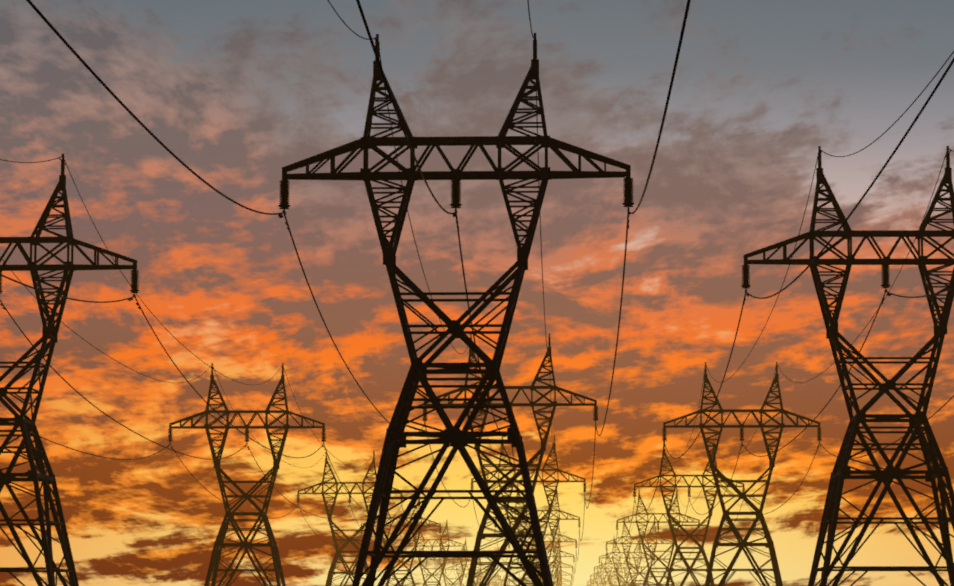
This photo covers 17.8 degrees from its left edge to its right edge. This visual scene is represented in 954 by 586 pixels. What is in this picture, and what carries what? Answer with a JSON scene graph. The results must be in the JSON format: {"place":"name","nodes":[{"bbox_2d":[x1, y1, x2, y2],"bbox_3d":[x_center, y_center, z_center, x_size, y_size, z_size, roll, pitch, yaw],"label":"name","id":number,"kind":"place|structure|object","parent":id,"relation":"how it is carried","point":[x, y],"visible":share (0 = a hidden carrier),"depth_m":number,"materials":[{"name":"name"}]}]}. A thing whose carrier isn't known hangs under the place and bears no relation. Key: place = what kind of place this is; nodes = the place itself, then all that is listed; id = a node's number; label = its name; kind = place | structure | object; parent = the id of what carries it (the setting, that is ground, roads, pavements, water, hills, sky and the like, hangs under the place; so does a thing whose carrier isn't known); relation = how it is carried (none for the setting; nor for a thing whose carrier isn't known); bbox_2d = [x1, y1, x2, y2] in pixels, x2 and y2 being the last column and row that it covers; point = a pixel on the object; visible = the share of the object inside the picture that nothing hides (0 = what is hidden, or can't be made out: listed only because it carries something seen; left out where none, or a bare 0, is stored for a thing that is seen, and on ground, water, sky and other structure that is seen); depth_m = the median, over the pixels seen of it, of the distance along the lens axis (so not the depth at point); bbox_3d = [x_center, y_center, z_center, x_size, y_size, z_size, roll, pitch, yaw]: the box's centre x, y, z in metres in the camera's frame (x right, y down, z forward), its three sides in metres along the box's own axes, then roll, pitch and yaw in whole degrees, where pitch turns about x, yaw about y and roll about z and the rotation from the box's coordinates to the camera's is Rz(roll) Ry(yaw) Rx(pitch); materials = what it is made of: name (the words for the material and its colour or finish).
{"place":"outdoors","nodes":[
{"label":"outdoors","id":0,"kind":"place"},
{"bbox_2d":[0,0,953,585],"label":"sky","id":1,"kind":"structure","parent":0,"point":[241,92],"materials":[{"name":"orange"}]},
{"label":"ground","id":2,"kind":"structure","parent":0,"visible":0},
{"bbox_2d":[0,154,140,585],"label":"pylon","id":3,"kind":"object","parent":2,"relation":"on","point":[28,428],"visible":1,"depth_m":239.55,"materials":[{"name":"metal"}]},
{"bbox_2d":[167,363,325,585],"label":"pylon","id":4,"kind":"object","parent":2,"relation":"on","point":[245,544],"visible":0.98,"depth_m":428.45,"materials":[{"name":"metal"}]},
{"bbox_2d":[297,450,402,585],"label":"pylon","id":5,"kind":"object","parent":2,"relation":"on","point":[332,572],"visible":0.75,"depth_m":635.19,"materials":[{"name":"metal"}]},
{"bbox_2d":[360,496,440,585],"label":"pylon","id":6,"kind":"object","parent":2,"relation":"on","point":[408,570],"visible":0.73,"depth_m":833.64,"materials":[{"name":"metal"}]},
{"bbox_2d":[406,522,464,585],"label":"pylon","id":7,"kind":"object","parent":2,"relation":"on","point":[439,567],"visible":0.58,"depth_m":1032.44,"materials":[{"name":"metal"}]},
{"bbox_2d":[426,537,480,585],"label":"pylon","id":8,"kind":"object","parent":2,"relation":"on","point":[463,566],"visible":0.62,"depth_m":1231.00,"materials":[{"name":"metal"}]},
{"bbox_2d":[278,33,634,585],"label":"pylon","id":9,"kind":"object","parent":2,"relation":"on","point":[455,437],"visible":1,"depth_m":190.82,"materials":[{"name":"metal"}]},
{"bbox_2d":[0,0,953,584],"bbox_3d":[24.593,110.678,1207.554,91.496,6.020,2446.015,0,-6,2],"label":"conductors","id":10,"kind":"object","parent":9,"relation":"attached to","point":[464,276],"visible":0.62,"depth_m":203.82,"materials":[{"name":"grey metal"}]},
{"bbox_2d":[445,558,488,585],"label":"pylon","id":11,"kind":"object","parent":2,"relation":"on","point":[459,571],"visible":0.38,"depth_m":1429.78,"materials":[{"name":"metal"}]},
{"bbox_2d":[462,561,500,585],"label":"pylon","id":12,"kind":"object","parent":2,"relation":"on","point":[481,574],"visible":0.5,"depth_m":1628.84,"materials":[{"name":"metal"}]},
{"bbox_2d":[475,569,507,585],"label":"pylon","id":13,"kind":"object","parent":2,"relation":"on","point":[493,579],"visible":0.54,"depth_m":1827.50,"materials":[{"name":"metal"}]},
{"bbox_2d":[422,333,597,585],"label":"pylon","id":14,"kind":"object","parent":2,"relation":"on","point":[481,535],"visible":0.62,"depth_m":385.54,"materials":[{"name":"metal"}]},
{"bbox_2d":[470,434,585,585],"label":"pylon","id":15,"kind":"object","parent":2,"relation":"on","point":[542,470],"visible":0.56,"depth_m":584.35,"materials":[{"name":"metal"}]},
{"bbox_2d":[494,491,580,585],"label":"pylon","id":16,"kind":"object","parent":2,"relation":"on","point":[554,533],"visible":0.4,"depth_m":783.01,"materials":[{"name":"metal"}]},
{"bbox_2d":[508,515,576,579],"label":"pylon","id":17,"kind":"object","parent":2,"relation":"on","point":[554,544],"visible":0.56,"depth_m":981.63,"materials":[{"name":"metal"}]},
{"bbox_2d":[517,538,574,582],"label":"pylon","id":18,"kind":"object","parent":2,"relation":"on","point":[557,561],"visible":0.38,"depth_m":1180.31,"materials":[{"name":"metal"}]},
{"bbox_2d":[524,547,572,585],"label":"pylon","id":19,"kind":"object","parent":2,"relation":"on","point":[559,567],"visible":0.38,"depth_m":1379.14,"materials":[{"name":"metal"}]},
{"bbox_2d":[529,561,571,585],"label":"pylon","id":20,"kind":"object","parent":2,"relation":"on","point":[559,575],"visible":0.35,"depth_m":1577.63,"materials":[{"name":"metal"}]},
{"bbox_2d":[552,577,570,585],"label":"pylon","id":21,"kind":"object","parent":2,"relation":"on","point":[562,581],"visible":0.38,"depth_m":1776.49,"materials":[{"name":"metal"}]},
{"bbox_2d":[586,576,616,585],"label":"pylon","id":22,"kind":"object","parent":2,"relation":"on","point":[601,583],"visible":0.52,"depth_m":1996.30,"materials":[{"name":"metal"}]},
{"bbox_2d":[587,567,624,585],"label":"pylon","id":23,"kind":"object","parent":2,"relation":"on","point":[605,581],"visible":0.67,"depth_m":1797.56,"materials":[{"name":"metal"}]},
{"bbox_2d":[590,559,629,585],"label":"pylon","id":24,"kind":"object","parent":2,"relation":"on","point":[603,579],"visible":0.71,"depth_m":1598.94,"materials":[{"name":"metal"}]},
{"bbox_2d":[594,549,641,585],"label":"pylon","id":25,"kind":"object","parent":2,"relation":"on","point":[611,568],"visible":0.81,"depth_m":1400.22,"materials":[{"name":"metal"}]},
{"bbox_2d":[599,537,654,585],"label":"pylon","id":26,"kind":"object","parent":2,"relation":"on","point":[626,582],"visible":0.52,"depth_m":1201.28,"materials":[{"name":"metal"}]},
{"bbox_2d":[606,518,672,585],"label":"pylon","id":27,"kind":"object","parent":2,"relation":"on","point":[626,557],"visible":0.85,"depth_m":1002.64,"materials":[{"name":"metal"}]},
{"bbox_2d":[616,488,699,585],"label":"pylon","id":28,"kind":"object","parent":2,"relation":"on","point":[657,583],"visible":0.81,"depth_m":803.98,"materials":[{"name":"metal"}]},
{"bbox_2d":[633,441,744,585],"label":"pylon","id":29,"kind":"object","parent":2,"relation":"on","point":[689,569],"visible":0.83,"depth_m":605.15,"materials":[{"name":"metal"}]},
{"bbox_2d":[662,362,821,585],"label":"pylon","id":30,"kind":"object","parent":2,"relation":"on","point":[742,544],"visible":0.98,"depth_m":426.34,"materials":[{"name":"metal"}]},
{"bbox_2d":[741,146,953,585],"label":"pylon","id":31,"kind":"object","parent":2,"relation":"on","point":[890,472],"visible":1,"depth_m":235.72,"materials":[{"name":"metal"}]},
{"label":"pylon","id":32,"kind":"object","parent":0,"visible":0},
{"bbox_2d":[0,0,953,585],"bbox_3d":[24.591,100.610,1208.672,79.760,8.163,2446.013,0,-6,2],"label":"earth wires","id":33,"kind":"object","parent":32,"relation":"attached to","point":[542,274],"visible":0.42,"depth_m":274.36,"materials":[{"name":"grey metal"}]}
]}

